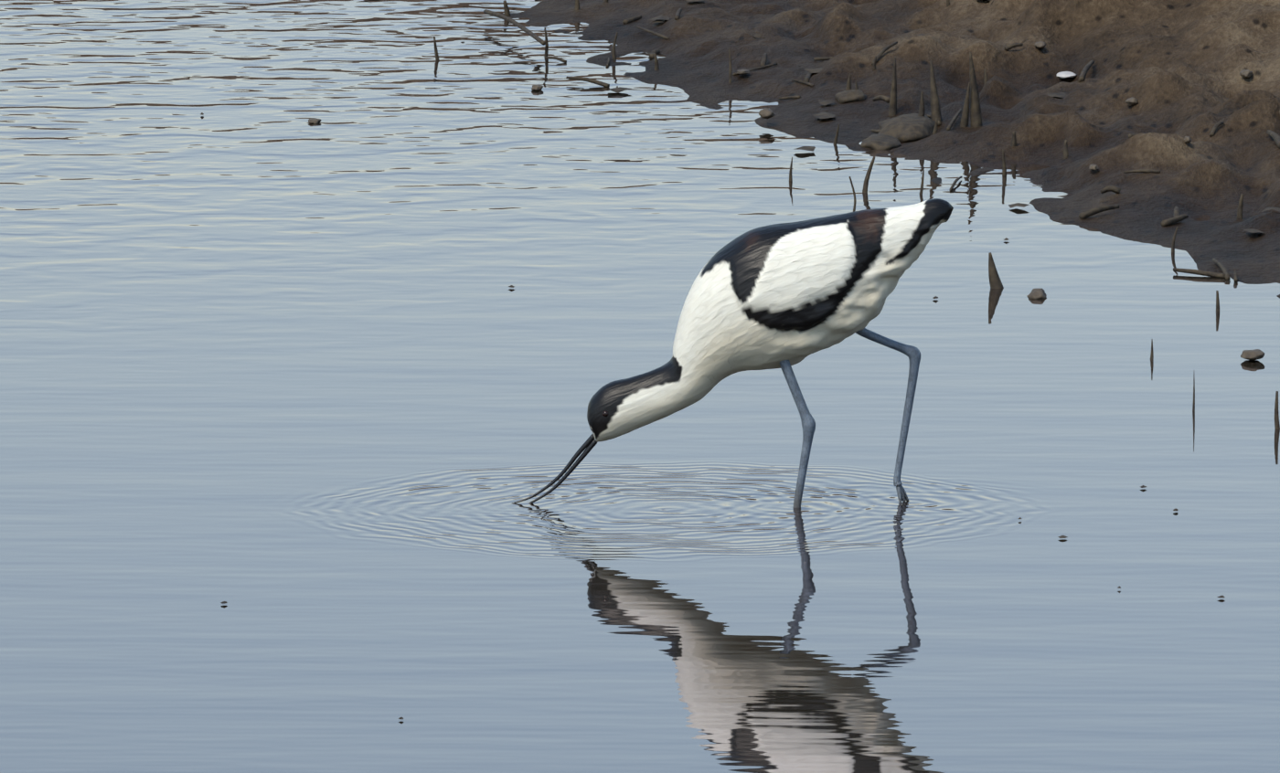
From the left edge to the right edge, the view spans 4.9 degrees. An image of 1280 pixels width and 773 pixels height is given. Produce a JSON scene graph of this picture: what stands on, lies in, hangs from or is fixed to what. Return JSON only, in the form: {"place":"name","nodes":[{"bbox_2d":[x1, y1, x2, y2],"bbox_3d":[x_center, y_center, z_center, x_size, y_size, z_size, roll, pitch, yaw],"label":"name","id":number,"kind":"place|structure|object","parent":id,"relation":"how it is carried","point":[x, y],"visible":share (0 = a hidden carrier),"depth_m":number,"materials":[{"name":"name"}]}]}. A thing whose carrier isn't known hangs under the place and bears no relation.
{"place":"outdoors","nodes":[
{"label":"outdoors","id":0,"kind":"place"},
{"bbox_2d":[0,0,1279,772],"bbox_3d":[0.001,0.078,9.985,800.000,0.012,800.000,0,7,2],"label":"water","id":1,"kind":"structure","parent":0,"point":[293,389],"depth_m":10.28,"materials":[{"name":"blue liquid"}]},
{"bbox_2d":[308,117,320,124],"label":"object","id":2,"kind":"object","parent":1,"relation":"on","point":[314,121],"visible":1,"depth_m":12.39,"materials":[{"name":"grey stone"}]},
{"bbox_2d":[483,9,545,45],"bbox_3d":[-0.107,-0.314,13.070,0.009,0.006,0.306,-1,7,-10],"label":"twig","id":3,"kind":"object","parent":1,"relation":"on","point":[519,26],"visible":1,"depth_m":13.08,"materials":[{"name":"brown wood"}]},
{"bbox_2d":[531,84,543,91],"bbox_3d":[-0.087,-0.253,12.660,0.010,0.005,0.023,0,7,2],"label":"pebble","id":4,"kind":"object","parent":1,"relation":"on","point":[536,87],"visible":0.98,"depth_m":12.65,"materials":[{"name":"grey stone"}]},
{"bbox_2d":[200,37,1225,719],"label":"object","id":5,"kind":"object","parent":1,"relation":"on","point":[933,297],"visible":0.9,"depth_m":9.94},
{"bbox_2d":[512,198,953,508],"bbox_3d":[0.060,-0.010,9.972,0.296,0.232,0.079,0,7,2],"label":"pied avocet","id":6,"kind":"object","parent":1,"relation":"on","point":[784,297],"visible":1,"depth_m":9.94,"materials":[{"name":"white"}]},
{"bbox_2d":[988,252,1003,288],"bbox_3d":[0.268,-0.081,11.219,0.015,0.038,0.012,0,7,2],"label":"reed stub","id":7,"kind":"object","parent":1,"relation":"on","point":[995,282],"visible":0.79,"depth_m":11.22,"materials":[{"name":"plant"}]},
{"bbox_2d":[1240,349,1264,361],"bbox_3d":[0.440,-0.023,10.774,0.018,0.007,0.039,0,7,2],"label":"pebble","id":8,"kind":"object","parent":1,"relation":"on","point":[1253,355],"visible":1,"depth_m":10.76,"materials":[{"name":"grey stone"}]},
{"bbox_2d":[501,0,1279,298],"bbox_3d":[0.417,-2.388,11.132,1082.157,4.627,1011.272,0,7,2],"label":"ground","id":9,"kind":"structure","parent":0,"point":[1175,68],"depth_m":12.49,"materials":[{"name":"brown soil"}]},
{"bbox_2d":[736,68,749,74],"bbox_3d":[0.088,-0.267,12.701,0.011,0.004,0.024,0,7,2],"label":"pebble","id":10,"kind":"object","parent":9,"relation":"on","point":[742,71],"visible":1,"depth_m":12.69,"materials":[{"name":"grey stone"}]},
{"bbox_2d":[758,107,774,118],"bbox_3d":[0.105,-0.225,12.366,0.013,0.008,0.027,0,7,2],"label":"pebble","id":11,"kind":"object","parent":9,"relation":"on","point":[765,113],"visible":1,"depth_m":12.36,"materials":[{"name":"grey stone"}]},
{"bbox_2d":[789,157,792,181],"bbox_3d":[0.121,-0.169,11.958,0.004,0.030,0.005,0,7,2],"label":"stick","id":12,"kind":"object","parent":9,"relation":"on","point":[790,174],"visible":0.62,"depth_m":11.96,"materials":[{"name":"wood"}]},
{"bbox_2d":[834,74,866,103],"bbox_3d":[0.176,-0.246,12.499,0.027,0.028,0.059,0,7,2],"label":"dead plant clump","id":13,"kind":"object","parent":9,"relation":"on","point":[848,94],"visible":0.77,"depth_m":12.48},
{"bbox_2d":[848,176,856,212],"bbox_3d":[0.165,-0.136,11.664,0.006,0.055,0.011,0,7,2],"label":"bent stem","id":14,"kind":"object","parent":9,"relation":"on","point":[855,200],"visible":0.48,"depth_m":11.66,"materials":[{"name":"plant"}]},
{"bbox_2d":[433,0,1279,429],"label":"shore litter","id":15,"kind":"object","parent":9,"relation":"on","point":[1174,219],"visible":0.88,"depth_m":12.25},
{"bbox_2d":[860,52,982,149],"bbox_3d":[0.235,-0.234,12.281,0.094,0.082,0.207,1,7,9],"label":"dead plant clump","id":16,"kind":"object","parent":9,"relation":"on","point":[893,133],"visible":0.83,"depth_m":12.27,"materials":[{"name":"brown plant"}]},
{"bbox_2d":[1034,41,1045,48],"bbox_3d":[0.338,-0.289,12.668,0.010,0.005,0.026,0,7,2],"label":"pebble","id":17,"kind":"object","parent":9,"relation":"on","point":[1040,44],"visible":0.98,"depth_m":12.66,"materials":[{"name":"grey stone"}]},
{"bbox_2d":[1056,71,1076,78],"bbox_3d":[0.358,-0.262,12.597,0.017,0.004,0.038,0,7,2],"label":"shell","id":18,"kind":"object","parent":9,"relation":"on","point":[1064,74],"visible":1,"depth_m":12.59,"materials":[{"name":"white"}]},
{"bbox_2d":[1088,164,1098,170],"bbox_3d":[0.360,-0.174,11.902,0.008,0.005,0.016,0,7,2],"label":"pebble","id":19,"kind":"object","parent":9,"relation":"on","point":[1093,167],"visible":1,"depth_m":11.90,"materials":[{"name":"grey stone"}]},
{"bbox_2d":[1125,96,1138,106],"bbox_3d":[0.402,-0.233,12.266,0.011,0.007,0.024,0,7,2],"label":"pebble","id":20,"kind":"object","parent":9,"relation":"on","point":[1131,101],"visible":1,"depth_m":12.26,"materials":[{"name":"grey stone"}]},
{"bbox_2d":[1150,339,1153,360],"bbox_3d":[0.367,-0.022,10.778,0.004,0.025,0.005,0,7,2],"label":"stick","id":21,"kind":"object","parent":9,"relation":"on","point":[1152,356],"visible":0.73,"depth_m":10.78,"materials":[{"name":"wood"}]},
{"bbox_2d":[1183,136,1191,143],"bbox_3d":[0.435,-0.197,11.923,0.007,0.006,0.015,0,7,2],"label":"pebble","id":22,"kind":"object","parent":9,"relation":"on","point":[1187,139],"visible":1,"depth_m":11.92,"materials":[{"name":"grey stone"}]},
{"bbox_2d":[1192,377,1194,411],"bbox_3d":[0.387,0.008,10.480,0.002,0.039,0.003,0,7,2],"label":"stick","id":23,"kind":"object","parent":9,"relation":"on","point":[1193,407],"visible":0.69,"depth_m":10.48,"materials":[{"name":"wood"}]},
{"bbox_2d":[1239,69,1252,78],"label":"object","id":24,"kind":"object","parent":9,"relation":"on","point":[1245,73],"visible":1,"depth_m":12.34,"materials":[{"name":"grey stone"}]}
]}

